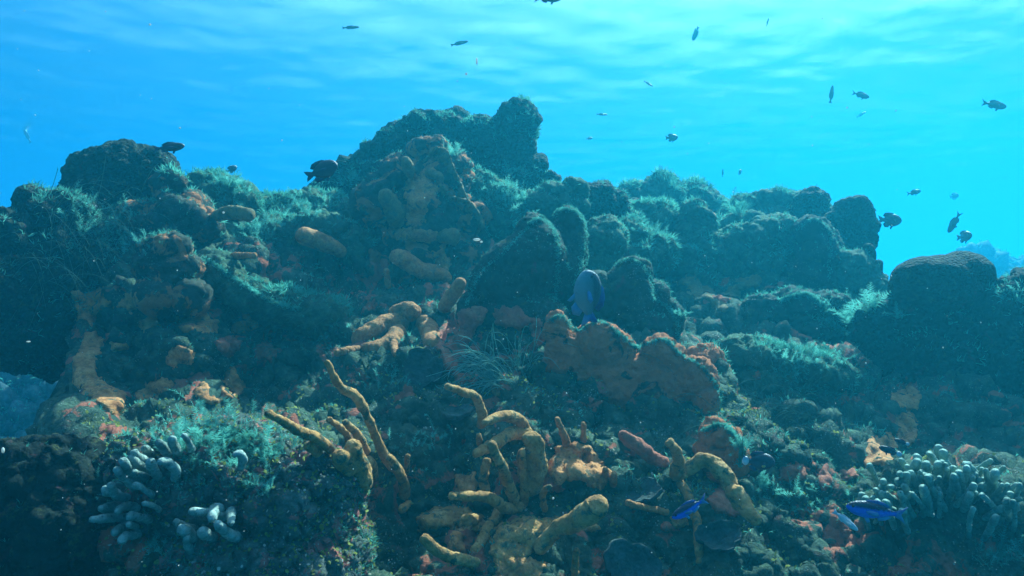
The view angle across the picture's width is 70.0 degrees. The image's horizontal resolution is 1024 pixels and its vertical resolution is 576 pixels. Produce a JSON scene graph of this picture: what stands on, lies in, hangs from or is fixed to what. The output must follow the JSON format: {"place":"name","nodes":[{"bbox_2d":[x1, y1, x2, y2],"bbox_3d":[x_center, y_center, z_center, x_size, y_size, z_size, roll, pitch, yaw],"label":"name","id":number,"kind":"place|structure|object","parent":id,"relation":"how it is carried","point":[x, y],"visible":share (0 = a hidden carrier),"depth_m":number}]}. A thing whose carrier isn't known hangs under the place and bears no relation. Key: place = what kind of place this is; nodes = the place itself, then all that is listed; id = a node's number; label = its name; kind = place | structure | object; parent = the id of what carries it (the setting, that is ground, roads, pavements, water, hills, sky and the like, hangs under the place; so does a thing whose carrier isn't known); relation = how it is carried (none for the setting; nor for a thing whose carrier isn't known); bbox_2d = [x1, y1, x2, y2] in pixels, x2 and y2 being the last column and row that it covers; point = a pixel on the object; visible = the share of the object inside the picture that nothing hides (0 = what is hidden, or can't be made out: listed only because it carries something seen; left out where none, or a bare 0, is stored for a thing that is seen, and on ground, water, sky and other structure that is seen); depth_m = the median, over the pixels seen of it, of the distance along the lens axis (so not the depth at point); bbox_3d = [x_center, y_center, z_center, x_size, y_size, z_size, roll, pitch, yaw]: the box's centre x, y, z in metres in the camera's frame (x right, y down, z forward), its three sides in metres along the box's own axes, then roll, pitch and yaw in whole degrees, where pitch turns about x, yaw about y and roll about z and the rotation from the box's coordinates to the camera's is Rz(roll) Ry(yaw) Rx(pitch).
{"place":"outdoors","nodes":[
{"label":"outdoors","id":0,"kind":"place"},
{"bbox_2d":[0,0,1023,279],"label":"water","id":1,"kind":"structure","parent":0,"point":[738,86],"depth_m":11.43},
{"bbox_2d":[25,195,1023,575],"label":"reef slope","id":2,"kind":"structure","parent":0,"point":[827,543],"depth_m":2.48},
{"bbox_2d":[0,433,118,575],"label":"boulder","id":3,"kind":"object","parent":2,"relation":"on","point":[41,476],"visible":0.73,"depth_m":1.74},
{"bbox_2d":[0,179,127,383],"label":"overhang rock","id":4,"kind":"object","parent":2,"relation":"on","point":[42,353],"visible":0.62,"depth_m":3.12},
{"bbox_2d":[55,181,146,235],"bbox_3d":[-1.854,-0.358,3.433,0.355,0.340,0.475,1,-8,-8],"label":"algae bush","id":5,"kind":"object","parent":4,"relation":"on","point":[80,223],"visible":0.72,"depth_m":3.28},
{"bbox_2d":[31,154,188,275],"bbox_3d":[-1.801,-0.265,3.231,0.561,0.610,0.516,-4,-9,26],"label":"thread tuft","id":6,"kind":"object","parent":4,"relation":"on","point":[96,220],"visible":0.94,"depth_m":3.19},
{"bbox_2d":[0,198,147,330],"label":"thread tuft","id":7,"kind":"object","parent":2,"relation":"on","point":[70,262],"visible":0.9,"depth_m":3.05},
{"bbox_2d":[70,287,111,326],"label":"encrusting sponge","id":8,"kind":"object","parent":2,"relation":"on","point":[88,315],"visible":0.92,"depth_m":3.13},
{"bbox_2d":[72,351,126,415],"bbox_3d":[-1.521,0.340,2.694,0.147,0.268,0.594,8,-11,-43],"label":"encrusting sponge","id":9,"kind":"object","parent":2,"relation":"on","point":[83,367],"visible":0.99,"depth_m":2.67},
{"bbox_2d":[78,331,104,354],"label":"encrusting sponge","id":10,"kind":"object","parent":9,"relation":"on","point":[92,341],"visible":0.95,"depth_m":2.96},
{"bbox_2d":[56,138,181,215],"bbox_3d":[-2.001,-0.532,3.751,0.620,0.456,0.465,-4,-9,28],"label":"coral boulder","id":11,"kind":"object","parent":2,"relation":"on","point":[129,163],"visible":0.47,"depth_m":3.59},
{"bbox_2d":[96,211,148,253],"bbox_3d":[-1.613,-0.242,3.143,0.189,0.308,0.686,8,-11,-44],"label":"algae bush","id":12,"kind":"object","parent":2,"relation":"on","point":[133,235],"visible":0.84,"depth_m":3.30},
{"bbox_2d":[135,377,173,402],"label":"encrusting sponge","id":13,"kind":"object","parent":2,"relation":"on","point":[155,387],"visible":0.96,"depth_m":2.74},
{"bbox_2d":[112,161,227,243],"bbox_3d":[-1.637,-0.373,3.514,0.549,0.454,0.354,0,-8,0],"label":"coral boulder","id":14,"kind":"object","parent":2,"relation":"on","point":[196,221],"visible":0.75,"depth_m":3.40},
{"bbox_2d":[211,205,255,221],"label":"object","id":15,"kind":"object","parent":14,"relation":"on","point":[238,212],"visible":1,"depth_m":3.38},
{"bbox_2d":[130,228,213,317],"bbox_3d":[-1.366,-0.066,2.944,0.342,0.383,0.258,0,-8,0],"label":"sponge rock","id":16,"kind":"object","parent":2,"relation":"on","point":[162,287],"visible":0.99,"depth_m":2.87},
{"bbox_2d":[166,345,194,368],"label":"encrusting sponge","id":17,"kind":"object","parent":2,"relation":"on","point":[177,354],"visible":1,"depth_m":2.77},
{"bbox_2d":[175,309,219,332],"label":"encrusting sponge","id":18,"kind":"object","parent":2,"relation":"on","point":[200,319],"visible":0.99,"depth_m":2.96},
{"bbox_2d":[193,366,245,404],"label":"encrusting sponge","id":19,"kind":"object","parent":2,"relation":"on","point":[235,383],"visible":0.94,"depth_m":2.68},
{"bbox_2d":[186,165,267,221],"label":"coral boulder","id":20,"kind":"object","parent":2,"relation":"on","point":[253,200],"visible":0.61,"depth_m":3.81},
{"bbox_2d":[206,168,252,206],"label":"algae bush","id":21,"kind":"object","parent":20,"relation":"on","point":[235,183],"visible":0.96,"depth_m":3.76},
{"bbox_2d":[214,332,242,357],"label":"encrusting sponge","id":22,"kind":"object","parent":2,"relation":"on","point":[223,345],"visible":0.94,"depth_m":2.94},
{"bbox_2d":[99,412,380,575],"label":"coral mound","id":23,"kind":"object","parent":2,"relation":"on","point":[258,555],"visible":0.51,"depth_m":1.77},
{"bbox_2d":[89,433,195,544],"bbox_3d":[-0.866,0.477,1.764,0.221,0.257,0.198,-2,-8,11],"label":"finger coral","id":24,"kind":"object","parent":23,"relation":"on","point":[135,464],"visible":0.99,"depth_m":1.73},
{"bbox_2d":[110,383,268,473],"bbox_3d":[-0.970,0.420,2.307,0.392,0.257,1.217,3,-8,-19],"label":"feathery hydroid","id":25,"kind":"object","parent":23,"relation":"on","point":[192,429],"visible":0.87,"depth_m":1.84},
{"bbox_2d":[172,503,242,554],"bbox_3d":[-0.710,0.567,1.699,0.147,0.124,0.135,0,-8,0],"label":"finger coral","id":26,"kind":"object","parent":23,"relation":"on","point":[193,533],"visible":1,"depth_m":1.68},
{"bbox_2d":[103,411,378,575],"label":"leafy algae","id":27,"kind":"object","parent":23,"relation":"on","point":[321,527],"visible":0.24,"depth_m":1.80},
{"bbox_2d":[105,414,377,575],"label":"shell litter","id":28,"kind":"object","parent":23,"relation":"on","point":[264,545],"visible":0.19,"depth_m":1.79},
{"bbox_2d":[223,460,281,504],"bbox_3d":[-0.624,0.470,1.759,0.121,0.106,0.123,0,-8,0],"label":"feathery hydroid","id":29,"kind":"object","parent":23,"relation":"on","point":[261,479],"visible":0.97,"depth_m":1.77},
{"bbox_2d":[215,409,300,462],"bbox_3d":[-0.643,0.381,1.889,0.177,0.148,0.191,0,-8,0],"label":"feathery hydroid","id":30,"kind":"object","parent":23,"relation":"on","point":[253,450],"visible":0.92,"depth_m":1.86},
{"bbox_2d":[264,409,378,489],"bbox_3d":[-0.468,0.438,1.974,0.199,0.234,0.661,0,-8,0],"label":"finger sponge","id":31,"kind":"object","parent":23,"relation":"on","point":[351,458],"visible":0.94,"depth_m":1.86},
{"bbox_2d":[232,210,285,242],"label":"algae bush","id":32,"kind":"object","parent":2,"relation":"on","point":[259,228],"visible":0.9,"depth_m":3.62},
{"bbox_2d":[197,246,354,338],"bbox_3d":[-1.026,0.024,3.174,0.711,0.402,0.337,0,-8,0],"label":"ledge rock","id":33,"kind":"object","parent":2,"relation":"on","point":[227,279],"visible":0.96,"depth_m":3.05},
{"bbox_2d":[215,288,343,381],"bbox_3d":[-1.014,0.258,3.040,0.668,0.519,0.291,-1,-8,10],"label":"thread tuft","id":34,"kind":"object","parent":2,"relation":"on","point":[281,323],"visible":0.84,"depth_m":3.03},
{"bbox_2d":[225,206,379,267],"bbox_3d":[-1.098,-0.230,3.790,0.983,0.399,0.423,0,-8,0],"label":"coral boulder","id":35,"kind":"object","parent":2,"relation":"on","point":[353,237],"visible":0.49,"depth_m":3.65},
{"bbox_2d":[268,184,336,225],"bbox_3d":[-1.100,-0.435,3.814,0.351,0.325,0.532,2,-8,-17],"label":"algae bush","id":36,"kind":"object","parent":35,"relation":"on","point":[299,206],"visible":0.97,"depth_m":3.89},
{"bbox_2d":[295,227,346,256],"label":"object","id":37,"kind":"object","parent":35,"relation":"attached to","point":[317,240],"visible":1,"depth_m":3.51},
{"bbox_2d":[260,184,353,220],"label":"coral boulder","id":38,"kind":"object","parent":2,"relation":"on","point":[339,200],"visible":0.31,"depth_m":3.99},
{"bbox_2d":[304,160,337,182],"bbox_3d":[-0.679,-0.415,2.602,0.120,0.080,0.046,-4,-9,25],"label":"fish","id":39,"kind":"object","parent":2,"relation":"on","point":[322,170],"visible":1,"depth_m":2.59},
{"bbox_2d":[324,360,392,471],"bbox_3d":[-0.423,0.376,2.081,0.044,0.328,0.405,-3,-8,17],"label":"finger sponge","id":40,"kind":"object","parent":2,"relation":"on","point":[357,398],"visible":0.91,"depth_m":2.06},
{"bbox_2d":[334,301,439,356],"bbox_3d":[-0.482,0.161,2.964,0.403,0.258,0.438,0,-8,0],"label":"arch sponge","id":41,"kind":"object","parent":2,"relation":"on","point":[392,325],"visible":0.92,"depth_m":3.01},
{"bbox_2d":[307,105,471,196],"bbox_3d":[-0.729,-0.780,4.645,1.111,0.977,0.694,1,-8,-10],"label":"coral boulder","id":42,"kind":"object","parent":2,"relation":"on","point":[391,137],"visible":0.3,"depth_m":4.45},
{"bbox_2d":[450,93,561,190],"bbox_3d":[-0.043,-0.749,4.582,0.825,0.919,0.542,0,-8,0],"label":"pinnacle","id":43,"kind":"object","parent":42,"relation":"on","point":[502,142],"visible":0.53,"depth_m":4.43},
{"bbox_2d":[386,454,410,500],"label":"finger sponge","id":44,"kind":"object","parent":2,"relation":"on","point":[399,473],"visible":1,"depth_m":2.16},
{"bbox_2d":[347,134,492,284],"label":"sponge pillar","id":45,"kind":"structure","parent":2,"relation":"on","point":[365,207],"depth_m":3.69},
{"bbox_2d":[378,188,405,228],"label":"cone sponge","id":46,"kind":"object","parent":45,"relation":"attached to","point":[394,209],"visible":0.97,"depth_m":3.58},
{"bbox_2d":[394,226,437,243],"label":"encrusting sponge","id":47,"kind":"object","parent":45,"relation":"attached to","point":[413,235],"visible":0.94,"depth_m":3.63},
{"bbox_2d":[400,167,443,225],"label":"encrusting sponge","id":48,"kind":"object","parent":45,"relation":"attached to","point":[416,205],"visible":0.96,"depth_m":3.63},
{"bbox_2d":[422,146,465,197],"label":"plate sponge","id":49,"kind":"object","parent":45,"relation":"attached to","point":[444,157],"visible":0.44,"depth_m":3.70},
{"bbox_2d":[468,163,528,241],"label":"coral boulder","id":50,"kind":"object","parent":45,"relation":"on","point":[500,225],"visible":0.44,"depth_m":3.86},
{"bbox_2d":[388,249,451,283],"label":"sea sponge","id":51,"kind":"object","parent":2,"relation":"on","point":[408,262],"visible":0.93,"depth_m":3.45},
{"bbox_2d":[403,347,442,387],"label":"plate sponge","id":52,"kind":"object","parent":2,"relation":"on","point":[417,359],"visible":1,"depth_m":2.67},
{"bbox_2d":[416,504,485,532],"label":"encrusting sponge","id":53,"kind":"object","parent":2,"relation":"on","point":[449,516],"visible":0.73,"depth_m":2.17},
{"bbox_2d":[438,277,465,312],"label":"sea sponge","id":54,"kind":"object","parent":2,"relation":"on","point":[453,293],"visible":0.99,"depth_m":3.12},
{"bbox_2d":[441,404,473,420],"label":"plate coral","id":55,"kind":"object","parent":2,"relation":"on","point":[461,412],"visible":1,"depth_m":2.40},
{"bbox_2d":[435,306,487,372],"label":"encrusting sponge","id":56,"kind":"object","parent":2,"relation":"on","point":[470,321],"visible":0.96,"depth_m":2.87},
{"bbox_2d":[444,383,487,428],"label":"finger sponge","id":57,"kind":"object","parent":2,"relation":"on","point":[479,405],"visible":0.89,"depth_m":2.22},
{"bbox_2d":[454,471,477,491],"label":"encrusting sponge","id":58,"kind":"object","parent":2,"relation":"on","point":[466,482],"visible":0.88,"depth_m":2.25},
{"bbox_2d":[426,321,525,400],"bbox_3d":[-0.120,0.330,2.554,0.338,0.428,0.280,0,-8,0],"label":"thread tuft","id":59,"kind":"object","parent":2,"relation":"on","point":[490,372],"visible":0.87,"depth_m":2.52},
{"bbox_2d":[419,410,547,567],"bbox_3d":[-0.051,0.547,2.032,0.249,0.404,0.495,-2,-8,14],"label":"coiled sponge","id":60,"kind":"object","parent":2,"relation":"on","point":[532,467],"visible":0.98,"depth_m":2.10},
{"bbox_2d":[494,556,547,575],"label":"encrusting sponge","id":61,"kind":"object","parent":2,"relation":"on","point":[525,566],"visible":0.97,"depth_m":1.92},
{"bbox_2d":[456,204,589,333],"bbox_3d":[0.165,-0.067,3.142,0.851,0.658,0.422,6,-10,-38],"label":"fluted coral","id":62,"kind":"object","parent":2,"relation":"on","point":[530,266],"visible":0.91,"depth_m":2.90},
{"bbox_2d":[473,175,544,214],"bbox_3d":[0.112,-0.447,3.514,0.400,0.428,0.926,3,-9,-22],"label":"algae bush","id":63,"kind":"object","parent":62,"relation":"on","point":[504,198],"visible":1,"depth_m":3.85},
{"bbox_2d":[493,304,540,333],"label":"encrusting sponge","id":64,"kind":"object","parent":62,"relation":"attached to","point":[515,317],"visible":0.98,"depth_m":2.84},
{"bbox_2d":[489,514,600,566],"bbox_3d":[0.099,0.711,2.040,0.335,0.138,0.244,0,-8,0],"label":"encrusting sponge","id":65,"kind":"object","parent":2,"relation":"on","point":[508,538],"visible":0.73,"depth_m":1.98},
{"bbox_2d":[80,208,1019,575],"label":"turf algae","id":66,"kind":"object","parent":2,"relation":"on","point":[554,410],"visible":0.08,"depth_m":2.59},
{"bbox_2d":[82,327,1023,575],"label":"leafy algae","id":67,"kind":"object","parent":2,"relation":"on","point":[506,459],"visible":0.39,"depth_m":2.33},
{"bbox_2d":[521,174,593,221],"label":"coral boulder","id":68,"kind":"object","parent":2,"relation":"on","point":[552,196],"visible":0.84,"depth_m":3.90},
{"bbox_2d":[533,494,608,554],"bbox_3d":[0.155,0.630,1.942,0.221,0.169,0.066,-6,-10,35],"label":"lobed sponge","id":69,"kind":"object","parent":2,"relation":"on","point":[589,512],"visible":1,"depth_m":1.91},
{"bbox_2d":[548,441,611,490],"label":"encrusting sponge","id":70,"kind":"object","parent":2,"relation":"on","point":[573,458],"visible":0.93,"depth_m":2.18},
{"bbox_2d":[585,214,629,271],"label":"coral boulder","id":71,"kind":"object","parent":2,"relation":"on","point":[608,237],"visible":0.78,"depth_m":3.50},
{"bbox_2d":[584,179,632,220],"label":"coral boulder","id":72,"kind":"object","parent":2,"relation":"on","point":[605,197],"visible":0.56,"depth_m":4.09},
{"bbox_2d":[565,255,685,338],"bbox_3d":[0.432,0.070,3.161,0.474,0.490,0.516,5,-10,-33],"label":"smooth coral","id":73,"kind":"object","parent":2,"relation":"on","point":[638,297],"visible":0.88,"depth_m":3.00},
{"bbox_2d":[603,538,661,575],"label":"plate coral","id":74,"kind":"object","parent":2,"relation":"on","point":[621,556],"visible":1,"depth_m":1.98},
{"bbox_2d":[542,309,724,415],"bbox_3d":[0.431,0.329,2.739,0.651,0.486,0.479,0,-8,0],"label":"sponge mass","id":75,"kind":"object","parent":2,"relation":"on","point":[600,349],"visible":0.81,"depth_m":2.57},
{"bbox_2d":[618,430,668,467],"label":"sausage sponge","id":76,"kind":"object","parent":2,"relation":"on","point":[647,453],"visible":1,"depth_m":2.24},
{"bbox_2d":[625,477,662,503],"bbox_3d":[0.389,0.602,2.163,0.107,0.078,0.097,0,-8,0],"label":"plate coral","id":77,"kind":"object","parent":2,"relation":"on","point":[653,490],"visible":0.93,"depth_m":2.16},
{"bbox_2d":[618,193,682,275],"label":"coral boulder","id":78,"kind":"object","parent":2,"relation":"on","point":[661,252],"visible":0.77,"depth_m":3.84},
{"bbox_2d":[616,165,688,210],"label":"coral boulder","id":79,"kind":"object","parent":2,"relation":"on","point":[655,184],"visible":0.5,"depth_m":5.25},
{"bbox_2d":[676,480,703,563],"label":"finger sponge","id":80,"kind":"object","parent":2,"relation":"on","point":[685,491],"visible":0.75,"depth_m":2.09},
{"bbox_2d":[665,438,685,481],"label":"finger sponge","id":81,"kind":"object","parent":80,"relation":"on","point":[677,473],"visible":0.96,"depth_m":2.15},
{"bbox_2d":[656,193,737,293],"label":"pointed pillar","id":82,"kind":"structure","parent":2,"relation":"on","point":[695,224],"depth_m":4.04},
{"bbox_2d":[672,274,729,311],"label":"encrusting sponge","id":83,"kind":"object","parent":2,"relation":"on","point":[693,284],"visible":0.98,"depth_m":3.93},
{"bbox_2d":[682,173,728,209],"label":"coral boulder","id":84,"kind":"object","parent":2,"relation":"on","point":[707,193],"visible":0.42,"depth_m":5.37},
{"bbox_2d":[686,339,731,368],"bbox_3d":[0.756,0.291,2.865,0.217,0.191,0.204,0,-8,0],"label":"sponge lump","id":85,"kind":"object","parent":2,"relation":"on","point":[712,352],"visible":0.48,"depth_m":2.81},
{"bbox_2d":[694,520,740,552],"bbox_3d":[0.573,0.689,2.029,0.131,0.083,0.082,0,-8,0],"label":"cup coral","id":86,"kind":"object","parent":2,"relation":"on","point":[725,533],"visible":0.98,"depth_m":2.04},
{"bbox_2d":[692,412,751,482],"bbox_3d":[0.661,0.495,2.282,0.186,0.220,0.194,0,-8,0],"label":"sponge lump","id":87,"kind":"object","parent":2,"relation":"on","point":[716,443],"visible":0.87,"depth_m":2.23},
{"bbox_2d":[684,452,761,525],"bbox_3d":[0.575,0.538,1.979,0.202,0.182,0.090,-5,-9,30],"label":"tapering sponge","id":88,"kind":"object","parent":2,"relation":"on","point":[721,471],"visible":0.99,"depth_m":1.97},
{"bbox_2d":[706,483,740,517],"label":"encrusting sponge","id":89,"kind":"object","parent":2,"relation":"on","point":[718,501],"visible":0.57,"depth_m":2.12},
{"bbox_2d":[716,209,797,294],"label":"coral boulder","id":90,"kind":"object","parent":2,"relation":"on","point":[760,244],"visible":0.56,"depth_m":4.03},
{"bbox_2d":[715,183,802,216],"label":"coral boulder","id":91,"kind":"object","parent":2,"relation":"on","point":[766,201],"visible":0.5,"depth_m":4.88},
{"bbox_2d":[617,327,901,480],"bbox_3d":[0.957,0.456,2.640,1.368,0.679,0.545,6,-10,-36],"label":"thread tuft","id":92,"kind":"object","parent":2,"relation":"on","point":[770,385],"visible":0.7,"depth_m":2.64},
{"bbox_2d":[778,458,809,482],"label":"encrusting sponge","id":93,"kind":"object","parent":2,"relation":"on","point":[792,471],"visible":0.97,"depth_m":2.32},
{"bbox_2d":[737,284,852,345],"bbox_3d":[1.394,0.154,3.606,0.624,0.361,0.404,-3,-9,22],"label":"rock","id":94,"kind":"object","parent":2,"relation":"on","point":[791,304],"visible":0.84,"depth_m":3.49},
{"bbox_2d":[715,332,875,399],"bbox_3d":[1.167,0.370,3.062,0.685,0.388,0.451,0,-8,0],"label":"ledge rock","id":95,"kind":"object","parent":2,"relation":"on","point":[741,349],"visible":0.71,"depth_m":2.90},
{"bbox_2d":[729,331,858,390],"bbox_3d":[1.341,0.308,3.132,0.915,0.305,0.390,7,-11,-41],"label":"feathery hydroid","id":96,"kind":"object","parent":95,"relation":"on","point":[800,358],"visible":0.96,"depth_m":2.88},
{"bbox_2d":[751,453,855,531],"bbox_3d":[0.840,0.620,2.247,0.423,0.217,0.182,4,-9,-24],"label":"feathery hydroid","id":97,"kind":"object","parent":2,"relation":"on","point":[799,495],"visible":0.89,"depth_m":2.25},
{"bbox_2d":[786,185,833,218],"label":"coral boulder","id":98,"kind":"object","parent":2,"relation":"on","point":[813,200],"visible":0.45,"depth_m":4.60},
{"bbox_2d":[783,214,846,291],"bbox_3d":[1.680,-0.122,4.026,0.402,0.573,0.379,0,-8,0],"label":"column coral","id":99,"kind":"object","parent":2,"relation":"on","point":[815,261],"depth_m":3.90},
{"bbox_2d":[823,195,881,250],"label":"coral boulder","id":100,"kind":"object","parent":2,"relation":"on","point":[854,221],"visible":0.78,"depth_m":4.31},
{"bbox_2d":[834,246,888,303],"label":"coral boulder","id":101,"kind":"object","parent":2,"relation":"on","point":[861,268],"visible":0.43,"depth_m":3.88},
{"bbox_2d":[864,432,897,467],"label":"encrusting sponge","id":102,"kind":"object","parent":2,"relation":"on","point":[873,451],"visible":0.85,"depth_m":2.56},
{"bbox_2d":[890,385,921,410],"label":"encrusting sponge","id":103,"kind":"object","parent":2,"relation":"on","point":[909,401],"visible":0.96,"depth_m":2.98},
{"bbox_2d":[895,411,917,447],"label":"encrusting sponge","id":104,"kind":"object","parent":2,"relation":"on","point":[907,432],"visible":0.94,"depth_m":2.86},
{"bbox_2d":[846,290,987,383],"bbox_3d":[1.954,0.259,3.312,0.840,0.581,0.604,0,-8,0],"label":"rock pedestal","id":105,"kind":"object","parent":2,"relation":"on","point":[913,343],"visible":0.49,"depth_m":3.13},
{"bbox_2d":[887,251,996,311],"bbox_3d":[1.877,-0.024,3.206,0.429,0.272,0.320,3,-9,-23],"label":"brain coral","id":106,"kind":"object","parent":105,"relation":"on","point":[955,280],"visible":0.85,"depth_m":3.09},
{"bbox_2d":[857,444,1022,541],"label":"finger coral hedge","id":107,"kind":"object","parent":2,"relation":"on","point":[968,485],"visible":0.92,"depth_m":2.02},
{"bbox_2d":[970,266,1023,395],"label":"coral boulder","id":108,"kind":"object","parent":2,"relation":"on","point":[999,330],"visible":0.78,"depth_m":3.00},
{"bbox_2d":[972,524,1023,569],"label":"feathery hydroid","id":109,"kind":"object","parent":2,"relation":"on","point":[1000,555],"visible":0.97,"depth_m":1.95},
{"bbox_2d":[567,270,604,326],"bbox_3d":[0.223,0.032,2.199,0.124,0.188,0.074,-14,29,-15],"label":"fish","id":110,"kind":"object","parent":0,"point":[588,296],"visible":1,"depth_m":2.18},
{"bbox_2d":[672,493,708,519],"bbox_3d":[0.365,0.453,1.500,0.087,0.035,0.029,-24,6,-13],"label":"fish","id":111,"kind":"object","parent":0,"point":[686,509],"visible":1,"depth_m":1.49},
{"bbox_2d":[742,451,774,473],"bbox_3d":[0.674,0.478,2.000,0.096,0.063,0.037,6,-1,-8],"label":"fish","id":112,"kind":"object","parent":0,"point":[760,460],"visible":1,"depth_m":2.00},
{"bbox_2d":[846,500,907,524],"bbox_3d":[0.747,0.460,1.500,0.121,0.049,0.040,8,1,6],"label":"fish","id":113,"kind":"object","parent":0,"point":[877,509],"visible":1,"depth_m":1.50},
{"bbox_3d":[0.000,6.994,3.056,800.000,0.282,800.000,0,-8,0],"label":"seabed","id":114,"kind":"structure","parent":0,"visible":0},
{"bbox_2d":[0,372,57,437],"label":"reef","id":115,"kind":"object","parent":114,"relation":"on","point":[22,397],"visible":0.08,"depth_m":5.73},
{"bbox_2d":[956,239,1023,278],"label":"reef","id":116,"kind":"object","parent":114,"relation":"on","point":[1002,261],"visible":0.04,"depth_m":13.30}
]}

